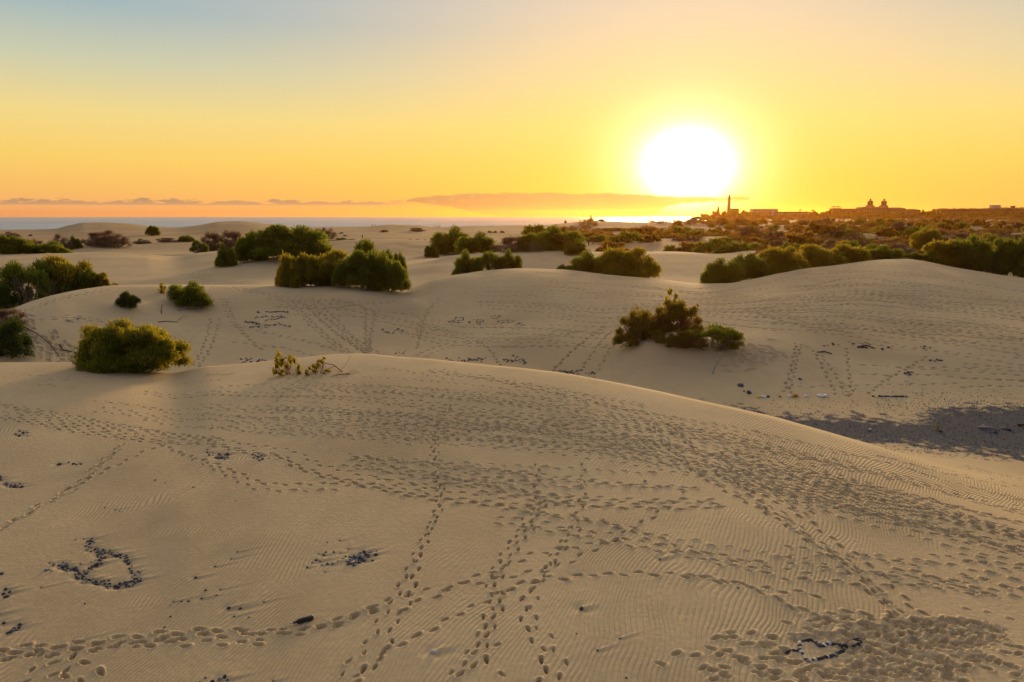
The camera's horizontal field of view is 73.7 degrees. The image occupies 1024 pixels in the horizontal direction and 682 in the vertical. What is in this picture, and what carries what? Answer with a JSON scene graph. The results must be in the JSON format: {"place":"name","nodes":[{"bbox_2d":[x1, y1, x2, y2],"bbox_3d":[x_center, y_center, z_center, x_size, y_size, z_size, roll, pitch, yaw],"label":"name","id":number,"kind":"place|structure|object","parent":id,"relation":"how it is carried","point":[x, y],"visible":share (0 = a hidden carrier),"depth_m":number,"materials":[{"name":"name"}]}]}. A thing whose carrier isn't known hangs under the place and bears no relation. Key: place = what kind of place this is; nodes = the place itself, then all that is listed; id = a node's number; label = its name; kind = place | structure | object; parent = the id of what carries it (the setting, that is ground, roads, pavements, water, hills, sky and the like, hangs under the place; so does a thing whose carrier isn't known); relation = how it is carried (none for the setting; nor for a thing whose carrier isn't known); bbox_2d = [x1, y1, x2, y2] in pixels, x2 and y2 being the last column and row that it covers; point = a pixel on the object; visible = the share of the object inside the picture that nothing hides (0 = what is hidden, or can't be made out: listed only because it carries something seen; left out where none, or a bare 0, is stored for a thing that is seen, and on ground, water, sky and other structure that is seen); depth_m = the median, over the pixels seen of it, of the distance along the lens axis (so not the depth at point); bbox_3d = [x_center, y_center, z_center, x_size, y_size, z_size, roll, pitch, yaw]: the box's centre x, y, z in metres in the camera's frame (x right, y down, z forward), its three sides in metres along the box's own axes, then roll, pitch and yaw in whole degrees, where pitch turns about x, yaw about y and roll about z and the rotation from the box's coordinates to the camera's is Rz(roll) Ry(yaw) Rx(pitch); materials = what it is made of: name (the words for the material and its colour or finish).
{"place":"outdoors","nodes":[
{"label":"outdoors","id":0,"kind":"place"},
{"bbox_2d":[290,615,313,624],"bbox_3d":[-4.771,6.334,15.479,0.523,0.116,0.116,-7,12,-27],"label":"bottle","id":1,"kind":"object","parent":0,"point":[304,619],"visible":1,"depth_m":15.46,"materials":[{"name":"black glass"}]},
{"bbox_2d":[0,217,705,229],"bbox_3d":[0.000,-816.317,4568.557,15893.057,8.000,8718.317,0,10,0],"label":"sea water","id":2,"kind":"structure","parent":0,"point":[10,223],"depth_m":2812.37,"materials":[{"name":"liquid"}]},
{"bbox_2d":[0,218,1023,681],"bbox_3d":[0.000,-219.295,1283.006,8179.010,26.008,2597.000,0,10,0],"label":"ground","id":3,"kind":"structure","parent":0,"point":[518,524],"depth_m":23.43,"materials":[{"name":"beige sand"}]},
{"bbox_2d":[0,282,20,309],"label":"shrub","id":4,"kind":"object","parent":3,"relation":"on","point":[7,302],"visible":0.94,"depth_m":73.77,"materials":[{"name":"green plant"}]},
{"bbox_2d":[0,234,29,254],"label":"shrub","id":5,"kind":"object","parent":3,"relation":"on","point":[8,245],"visible":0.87,"depth_m":155.51,"materials":[{"name":"green plant"}]},
{"bbox_2d":[0,307,29,324],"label":"shrub","id":6,"kind":"object","parent":3,"relation":"on","point":[4,314],"visible":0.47,"depth_m":57.52,"materials":[{"name":"brown plant"}]},
{"bbox_2d":[0,314,36,359],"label":"shrub","id":7,"kind":"object","parent":3,"relation":"on","point":[11,339],"visible":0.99,"depth_m":51.44,"materials":[{"name":"green plant"}]},
{"bbox_2d":[1,239,40,253],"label":"shrub","id":8,"kind":"object","parent":3,"relation":"on","point":[29,245],"visible":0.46,"depth_m":157.01,"materials":[{"name":"green plant"}]},
{"bbox_2d":[0,258,72,305],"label":"shrub","id":9,"kind":"object","parent":3,"relation":"on","point":[16,276],"visible":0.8,"depth_m":76.00,"materials":[{"name":"green plant"}]},
{"bbox_2d":[25,240,73,253],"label":"shrub","id":10,"kind":"object","parent":3,"relation":"on","point":[50,247],"visible":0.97,"depth_m":157.13,"materials":[{"name":"green plant"}]},
{"bbox_2d":[46,234,74,249],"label":"shrub","id":11,"kind":"object","parent":3,"relation":"on","point":[68,245],"visible":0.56,"depth_m":197.87,"materials":[{"name":"brown plant"}]},
{"bbox_2d":[30,253,95,295],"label":"shrub","id":12,"kind":"object","parent":3,"relation":"on","point":[65,271],"visible":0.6,"depth_m":78.54,"materials":[{"name":"green plant"}]},
{"bbox_2d":[69,235,83,248],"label":"shrub","id":13,"kind":"object","parent":3,"relation":"on","point":[77,243],"visible":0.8,"depth_m":202.44,"materials":[{"name":"green plant"}]},
{"bbox_2d":[72,265,96,289],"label":"shrub","id":14,"kind":"object","parent":3,"relation":"on","point":[84,279],"visible":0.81,"depth_m":78.50,"materials":[{"name":"green plant"}]},
{"bbox_2d":[81,231,108,245],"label":"shrub","id":15,"kind":"object","parent":3,"relation":"on","point":[87,242],"visible":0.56,"depth_m":207.35,"materials":[{"name":"brown plant"}]},
{"bbox_2d":[88,270,110,287],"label":"shrub","id":16,"kind":"object","parent":3,"relation":"on","point":[100,279],"visible":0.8,"depth_m":78.71,"materials":[{"name":"green plant"}]},
{"bbox_2d":[89,229,132,246],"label":"shrub","id":17,"kind":"object","parent":3,"relation":"on","point":[114,240],"visible":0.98,"depth_m":205.39,"materials":[{"name":"brown plant"}]},
{"bbox_2d":[114,290,140,308],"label":"shrub","id":18,"kind":"object","parent":3,"relation":"on","point":[125,299],"visible":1,"depth_m":64.53,"materials":[{"name":"green plant"}]},
{"bbox_2d":[69,316,194,373],"bbox_3d":[-21.320,0.285,38.210,6.625,3.332,4.026,0,10,0],"label":"shrub","id":19,"kind":"object","parent":3,"relation":"on","point":[123,344],"visible":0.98,"depth_m":37.26,"materials":[{"name":"green plant"}]},
{"bbox_2d":[145,225,160,235],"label":"shrub","id":20,"kind":"object","parent":3,"relation":"on","point":[152,230],"visible":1,"depth_m":343.79,"materials":[{"name":"green plant"}]},
{"bbox_2d":[166,280,214,307],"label":"shrub","id":21,"kind":"object","parent":3,"relation":"on","point":[194,294],"visible":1,"depth_m":68.28,"materials":[{"name":"green plant"}]},
{"bbox_2d":[189,240,209,252],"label":"shrub","id":22,"kind":"object","parent":3,"relation":"on","point":[197,246],"visible":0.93,"depth_m":173.03,"materials":[{"name":"green plant"}]},
{"bbox_2d":[200,231,226,251],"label":"shrub","id":23,"kind":"object","parent":3,"relation":"on","point":[213,236],"visible":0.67,"depth_m":186.91,"materials":[{"name":"brown plant"}]},
{"bbox_2d":[214,241,237,267],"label":"shrub","id":24,"kind":"object","parent":3,"relation":"on","point":[225,257],"visible":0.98,"depth_m":122.03,"materials":[{"name":"green plant"}]},
{"bbox_2d":[214,229,240,249],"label":"shrub","id":25,"kind":"object","parent":3,"relation":"on","point":[233,236],"visible":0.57,"depth_m":186.56,"materials":[{"name":"brown plant"}]},
{"bbox_2d":[233,229,268,262],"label":"shrub","id":26,"kind":"object","parent":3,"relation":"on","point":[244,246],"visible":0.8,"depth_m":125.66,"materials":[{"name":"green plant"}]},
{"bbox_2d":[233,223,336,259],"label":"shrub","id":27,"kind":"object","parent":3,"relation":"on","point":[277,239],"visible":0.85,"depth_m":124.80,"materials":[{"name":"green plant"}]},
{"bbox_2d":[272,349,302,375],"bbox_3d":[-11.559,1.172,35.316,1.755,1.556,1.065,-1,11,-8],"label":"shrub","id":28,"kind":"object","parent":3,"relation":"on","point":[290,359],"visible":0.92,"depth_m":35.26,"materials":[{"name":"green plant"}]},
{"bbox_2d":[274,250,319,287],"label":"shrub","id":29,"kind":"object","parent":3,"relation":"on","point":[291,272],"visible":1,"depth_m":79.40,"materials":[{"name":"green plant"}]},
{"bbox_2d":[304,355,332,375],"bbox_3d":[-9.985,1.262,35.042,1.433,1.114,1.001,3,11,14],"label":"shrub","id":30,"kind":"object","parent":3,"relation":"on","point":[316,366],"visible":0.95,"depth_m":34.93,"materials":[{"name":"green plant"}]},
{"bbox_2d":[302,248,348,285],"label":"shrub","id":31,"kind":"object","parent":3,"relation":"on","point":[324,265],"visible":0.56,"depth_m":80.26,"materials":[{"name":"green plant"}]},
{"bbox_2d":[315,228,336,238],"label":"shrub","id":32,"kind":"object","parent":3,"relation":"on","point":[328,232],"visible":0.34,"depth_m":247.53,"materials":[{"name":"green plant"}]},
{"bbox_2d":[330,248,385,289],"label":"shrub","id":33,"kind":"object","parent":3,"relation":"on","point":[356,268],"visible":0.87,"depth_m":77.88,"materials":[{"name":"green plant"}]},
{"bbox_2d":[352,238,398,260],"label":"shrub","id":34,"kind":"object","parent":3,"relation":"on","point":[365,245],"visible":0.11,"depth_m":94.52,"materials":[{"name":"green plant"}]},
{"bbox_2d":[370,250,411,291],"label":"shrub","id":35,"kind":"object","parent":3,"relation":"on","point":[395,274],"visible":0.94,"depth_m":77.50,"materials":[{"name":"green plant"}]},
{"bbox_2d":[392,250,408,281],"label":"shrub","id":36,"kind":"object","parent":3,"relation":"on","point":[401,259],"visible":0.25,"depth_m":89.38,"materials":[{"name":"green plant"}]},
{"bbox_2d":[424,242,439,257],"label":"shrub","id":37,"kind":"object","parent":3,"relation":"on","point":[431,251],"visible":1,"depth_m":177.32,"materials":[{"name":"green plant"}]},
{"bbox_2d":[428,224,472,254],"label":"shrub","id":38,"kind":"object","parent":3,"relation":"on","point":[443,243],"visible":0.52,"depth_m":187.52,"materials":[{"name":"green plant"}]},
{"bbox_2d":[451,249,485,274],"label":"shrub","id":39,"kind":"object","parent":3,"relation":"on","point":[465,263],"visible":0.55,"depth_m":97.97,"materials":[{"name":"green plant"}]},
{"bbox_2d":[453,231,499,253],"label":"shrub","id":40,"kind":"object","parent":3,"relation":"on","point":[480,242],"visible":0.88,"depth_m":155.57,"materials":[{"name":"green plant"}]},
{"bbox_2d":[478,250,500,269],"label":"shrub","id":41,"kind":"object","parent":3,"relation":"on","point":[490,257],"visible":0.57,"depth_m":98.75,"materials":[{"name":"green plant"}]},
{"bbox_2d":[496,248,522,268],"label":"shrub","id":42,"kind":"object","parent":3,"relation":"on","point":[507,261],"visible":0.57,"depth_m":99.06,"materials":[{"name":"green plant"}]},
{"bbox_2d":[489,236,531,252],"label":"shrub","id":43,"kind":"object","parent":3,"relation":"on","point":[508,242],"visible":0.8,"depth_m":151.83,"materials":[{"name":"brown plant"}]},
{"bbox_2d":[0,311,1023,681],"bbox_3d":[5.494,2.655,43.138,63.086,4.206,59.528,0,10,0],"label":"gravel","id":44,"kind":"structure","parent":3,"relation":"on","point":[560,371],"depth_m":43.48,"materials":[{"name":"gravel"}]},
{"bbox_2d":[515,232,549,251],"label":"shrub","id":45,"kind":"object","parent":3,"relation":"on","point":[529,239],"visible":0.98,"depth_m":150.93,"materials":[{"name":"green plant"}]},
{"bbox_2d":[520,224,547,234],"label":"shrub","id":46,"kind":"object","parent":3,"relation":"on","point":[535,229],"visible":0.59,"depth_m":324.23,"materials":[{"name":"green plant"}]},
{"bbox_2d":[529,224,587,250],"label":"shrub","id":47,"kind":"object","parent":3,"relation":"on","point":[555,238],"visible":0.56,"depth_m":154.80,"materials":[{"name":"green plant"}]},
{"bbox_2d":[563,238,586,255],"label":"shrub","id":48,"kind":"object","parent":3,"relation":"on","point":[575,247],"visible":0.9,"depth_m":145.31,"materials":[{"name":"green plant"}]},
{"bbox_2d":[568,231,609,237],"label":"shrub","id":49,"kind":"object","parent":3,"relation":"on","point":[589,234],"visible":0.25,"depth_m":255.82,"materials":[{"name":"brown plant"}]},
{"bbox_2d":[568,249,612,272],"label":"shrub","id":50,"kind":"object","parent":3,"relation":"on","point":[586,262],"visible":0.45,"depth_m":97.77,"materials":[{"name":"green plant"}]},
{"bbox_2d":[585,235,619,241],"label":"shrub","id":51,"kind":"object","parent":3,"relation":"on","point":[599,238],"visible":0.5,"depth_m":235.16,"materials":[{"name":"green plant"}]},
{"bbox_2d":[593,240,629,251],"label":"shrub","id":52,"kind":"object","parent":3,"relation":"on","point":[610,244],"visible":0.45,"depth_m":172.98,"materials":[{"name":"brown plant"}]},
{"bbox_2d":[604,231,642,242],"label":"shrub","id":53,"kind":"object","parent":3,"relation":"on","point":[628,237],"visible":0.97,"depth_m":225.42,"materials":[{"name":"green plant"}]},
{"bbox_2d":[592,244,663,278],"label":"shrub","id":54,"kind":"object","parent":3,"relation":"on","point":[632,263],"visible":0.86,"depth_m":96.10,"materials":[{"name":"green plant"}]},
{"bbox_2d":[620,226,662,233],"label":"shrub","id":55,"kind":"object","parent":3,"relation":"on","point":[645,230],"visible":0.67,"depth_m":343.07,"materials":[{"name":"brown plant"}]},
{"bbox_2d":[611,308,673,346],"bbox_3d":[10.809,-1.038,56.329,5.334,3.230,4.414,-1,10,-3],"label":"shrub","id":56,"kind":"object","parent":3,"relation":"on","point":[637,324],"visible":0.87,"depth_m":56.24,"materials":[{"name":"green plant"}]},
{"bbox_2d":[638,234,662,242],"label":"shrub","id":57,"kind":"object","parent":3,"relation":"on","point":[650,238],"visible":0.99,"depth_m":221.71,"materials":[{"name":"brown plant"}]},
{"bbox_2d":[655,287,677,323],"bbox_3d":[14.195,-3.028,62.448,2.540,4.023,1.737,-1,11,-8],"label":"shrub","id":58,"kind":"object","parent":3,"relation":"on","point":[669,291],"visible":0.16,"depth_m":62.19,"materials":[{"name":"green plant"}]},
{"bbox_2d":[653,225,692,233],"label":"shrub","id":59,"kind":"object","parent":3,"relation":"on","point":[676,229],"visible":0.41,"depth_m":323.39,"materials":[{"name":"brown plant"}]},
{"bbox_2d":[645,298,704,331],"bbox_3d":[13.423,-2.064,57.689,6.059,3.485,5.014,2,11,12],"label":"shrub","id":60,"kind":"object","parent":3,"relation":"on","point":[678,313],"visible":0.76,"depth_m":56.63,"materials":[{"name":"green plant"}]},
{"bbox_2d":[655,329,709,348],"bbox_3d":[13.466,-0.237,54.294,4.596,1.664,2.377,2,11,9],"label":"shrub","id":61,"kind":"object","parent":3,"relation":"on","point":[671,340],"visible":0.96,"depth_m":53.84,"materials":[{"name":"green plant"}]},
{"bbox_2d":[673,241,695,251],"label":"shrub","id":62,"kind":"object","parent":3,"relation":"on","point":[686,247],"visible":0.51,"depth_m":175.21,"materials":[{"name":"brown plant"}]},
{"bbox_2d":[677,229,718,236],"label":"shrub","id":63,"kind":"object","parent":3,"relation":"on","point":[689,233],"visible":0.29,"depth_m":293.48,"materials":[{"name":"green plant"}]},
{"bbox_2d":[691,237,727,253],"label":"shrub","id":64,"kind":"object","parent":3,"relation":"on","point":[701,247],"visible":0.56,"depth_m":163.56,"materials":[{"name":"green plant"}]},
{"bbox_2d":[678,323,752,350],"bbox_3d":[16.064,-0.264,54.507,6.424,2.096,3.372,-1,11,-8],"label":"shrub","id":65,"kind":"object","parent":3,"relation":"on","point":[730,338],"visible":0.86,"depth_m":53.99,"materials":[{"name":"green plant"}]},
{"bbox_2d":[699,258,747,282],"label":"shrub","id":66,"kind":"object","parent":3,"relation":"on","point":[725,272],"visible":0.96,"depth_m":89.82,"materials":[{"name":"green plant"}]},
{"bbox_2d":[709,241,752,252],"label":"shrub","id":67,"kind":"object","parent":3,"relation":"on","point":[733,246],"visible":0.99,"depth_m":157.37,"materials":[{"name":"green plant"}]},
{"bbox_2d":[737,226,762,235],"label":"shrub","id":68,"kind":"object","parent":3,"relation":"on","point":[748,231],"visible":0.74,"depth_m":255.39,"materials":[{"name":"brown plant"}]},
{"bbox_2d":[731,253,772,280],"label":"shrub","id":69,"kind":"object","parent":3,"relation":"on","point":[754,266],"visible":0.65,"depth_m":92.57,"materials":[{"name":"green plant"}]},
{"bbox_2d":[739,237,771,245],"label":"shrub","id":70,"kind":"object","parent":3,"relation":"on","point":[757,240],"visible":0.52,"depth_m":207.37,"materials":[{"name":"brown plant"}]},
{"bbox_2d":[762,231,784,242],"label":"shrub","id":71,"kind":"object","parent":3,"relation":"on","point":[769,235],"visible":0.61,"depth_m":209.06,"materials":[{"name":"brown plant"}]},
{"bbox_2d":[757,244,810,273],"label":"shrub","id":72,"kind":"object","parent":3,"relation":"on","point":[787,259],"visible":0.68,"depth_m":95.28,"materials":[{"name":"green plant"}]},
{"bbox_2d":[568,216,1023,257],"bbox_3d":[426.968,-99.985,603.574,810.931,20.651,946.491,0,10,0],"label":"scrub","id":73,"kind":"object","parent":3,"relation":"on","point":[1008,220],"visible":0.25,"depth_m":389.51,"materials":[{"name":"green plant"}]},
{"bbox_2d":[782,230,817,244],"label":"shrub","id":74,"kind":"object","parent":3,"relation":"on","point":[797,238],"visible":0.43,"depth_m":186.91,"materials":[{"name":"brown plant"}]},
{"bbox_2d":[799,237,825,246],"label":"shrub","id":75,"kind":"object","parent":3,"relation":"on","point":[813,241],"visible":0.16,"depth_m":175.46,"materials":[{"name":"brown plant"}]},
{"bbox_2d":[804,222,823,233],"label":"shrub","id":76,"kind":"object","parent":3,"relation":"on","point":[814,227],"visible":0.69,"depth_m":241.53,"materials":[{"name":"brown plant"}]},
{"bbox_2d":[796,243,847,267],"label":"shrub","id":77,"kind":"object","parent":3,"relation":"on","point":[816,256],"visible":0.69,"depth_m":98.91,"materials":[{"name":"green plant"}]},
{"bbox_2d":[817,223,837,235],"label":"shrub","id":78,"kind":"object","parent":3,"relation":"on","point":[825,228],"visible":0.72,"depth_m":235.32,"materials":[{"name":"brown plant"}]},
{"bbox_2d":[821,238,837,250],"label":"shrub","id":79,"kind":"object","parent":3,"relation":"on","point":[829,242],"visible":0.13,"depth_m":138.29,"materials":[{"name":"brown plant"}]},
{"bbox_2d":[835,232,865,246],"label":"shrub","id":80,"kind":"object","parent":3,"relation":"on","point":[855,235],"visible":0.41,"depth_m":163.12,"materials":[{"name":"brown plant"}]},
{"bbox_2d":[833,243,873,262],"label":"shrub","id":81,"kind":"object","parent":3,"relation":"on","point":[856,254],"visible":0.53,"depth_m":100.79,"materials":[{"name":"green plant"}]},
{"bbox_2d":[847,239,877,249],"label":"shrub","id":82,"kind":"object","parent":3,"relation":"on","point":[870,246],"visible":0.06,"depth_m":133.70,"materials":[{"name":"green plant"}]},
{"bbox_2d":[856,207,888,215],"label":"hotel block","id":83,"kind":"structure","parent":3,"relation":"on","point":[874,210],"depth_m":1280.83,"materials":[{"name":"tile"}]},
{"bbox_2d":[867,244,904,259],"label":"shrub","id":84,"kind":"object","parent":3,"relation":"on","point":[881,252],"visible":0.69,"depth_m":102.34,"materials":[{"name":"green plant"}]},
{"bbox_2d":[872,227,900,236],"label":"shrub","id":85,"kind":"object","parent":3,"relation":"on","point":[885,232],"visible":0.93,"depth_m":226.72,"materials":[{"name":"brown plant"}]},
{"bbox_2d":[882,241,910,253],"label":"shrub","id":86,"kind":"object","parent":3,"relation":"on","point":[901,246],"visible":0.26,"depth_m":140.65,"materials":[{"name":"brown plant"}]},
{"bbox_2d":[889,221,914,231],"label":"shrub","id":87,"kind":"object","parent":3,"relation":"on","point":[899,225],"visible":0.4,"depth_m":236.71,"materials":[{"name":"brown plant"}]},
{"bbox_2d":[899,225,925,236],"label":"shrub","id":88,"kind":"object","parent":3,"relation":"on","point":[908,232],"visible":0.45,"depth_m":223.67,"materials":[{"name":"green plant"}]},
{"bbox_2d":[900,252,931,259],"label":"shrub","id":89,"kind":"object","parent":3,"relation":"on","point":[916,255],"visible":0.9,"depth_m":97.84,"materials":[{"name":"green plant"}]},
{"bbox_2d":[909,227,938,250],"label":"shrub","id":90,"kind":"object","parent":3,"relation":"on","point":[920,234],"visible":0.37,"depth_m":149.42,"materials":[{"name":"green plant"}]},
{"bbox_2d":[909,229,946,249],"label":"shrub","id":91,"kind":"object","parent":3,"relation":"on","point":[917,239],"visible":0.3,"depth_m":149.39,"materials":[{"name":"green plant"}]},
{"bbox_2d":[920,238,962,267],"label":"shrub","id":92,"kind":"object","parent":3,"relation":"on","point":[937,251],"visible":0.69,"depth_m":98.13,"materials":[{"name":"green plant"}]},
{"bbox_2d":[932,208,965,214],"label":"apartment block","id":93,"kind":"structure","parent":3,"relation":"on","point":[954,210],"depth_m":1277.12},
{"bbox_2d":[946,233,993,272],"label":"shrub","id":94,"kind":"object","parent":3,"relation":"on","point":[967,252],"visible":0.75,"depth_m":97.14,"materials":[{"name":"green plant"}]},
{"bbox_2d":[970,218,987,226],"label":"shrub","id":95,"kind":"object","parent":3,"relation":"on","point":[977,222],"visible":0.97,"depth_m":426.84,"materials":[{"name":"brown plant"}]},
{"bbox_2d":[966,208,995,213],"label":"apartment block","id":96,"kind":"structure","parent":3,"relation":"on","point":[982,210],"depth_m":1277.22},
{"bbox_2d":[981,234,1007,247],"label":"shrub","id":97,"kind":"object","parent":3,"relation":"on","point":[991,238],"visible":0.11,"depth_m":144.97,"materials":[{"name":"green plant"}]},
{"bbox_2d":[968,237,1022,275],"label":"shrub","id":98,"kind":"object","parent":3,"relation":"on","point":[990,257],"visible":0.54,"depth_m":96.44,"materials":[{"name":"green plant"}]},
{"bbox_2d":[990,235,1023,276],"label":"shrub","id":99,"kind":"object","parent":3,"relation":"on","point":[1008,263],"visible":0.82,"depth_m":95.53,"materials":[{"name":"green plant"}]},
{"bbox_2d":[993,207,1023,213],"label":"apartment block","id":100,"kind":"structure","parent":3,"relation":"on","point":[1004,210],"depth_m":1276.79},
{"bbox_2d":[1013,253,1023,277],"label":"shrub","id":101,"kind":"object","parent":3,"relation":"on","point":[1020,262],"visible":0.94,"depth_m":94.42,"materials":[{"name":"green plant"}]},
{"bbox_2d":[0,0,1023,216],"label":"sky","id":102,"kind":"structure","parent":0,"point":[109,108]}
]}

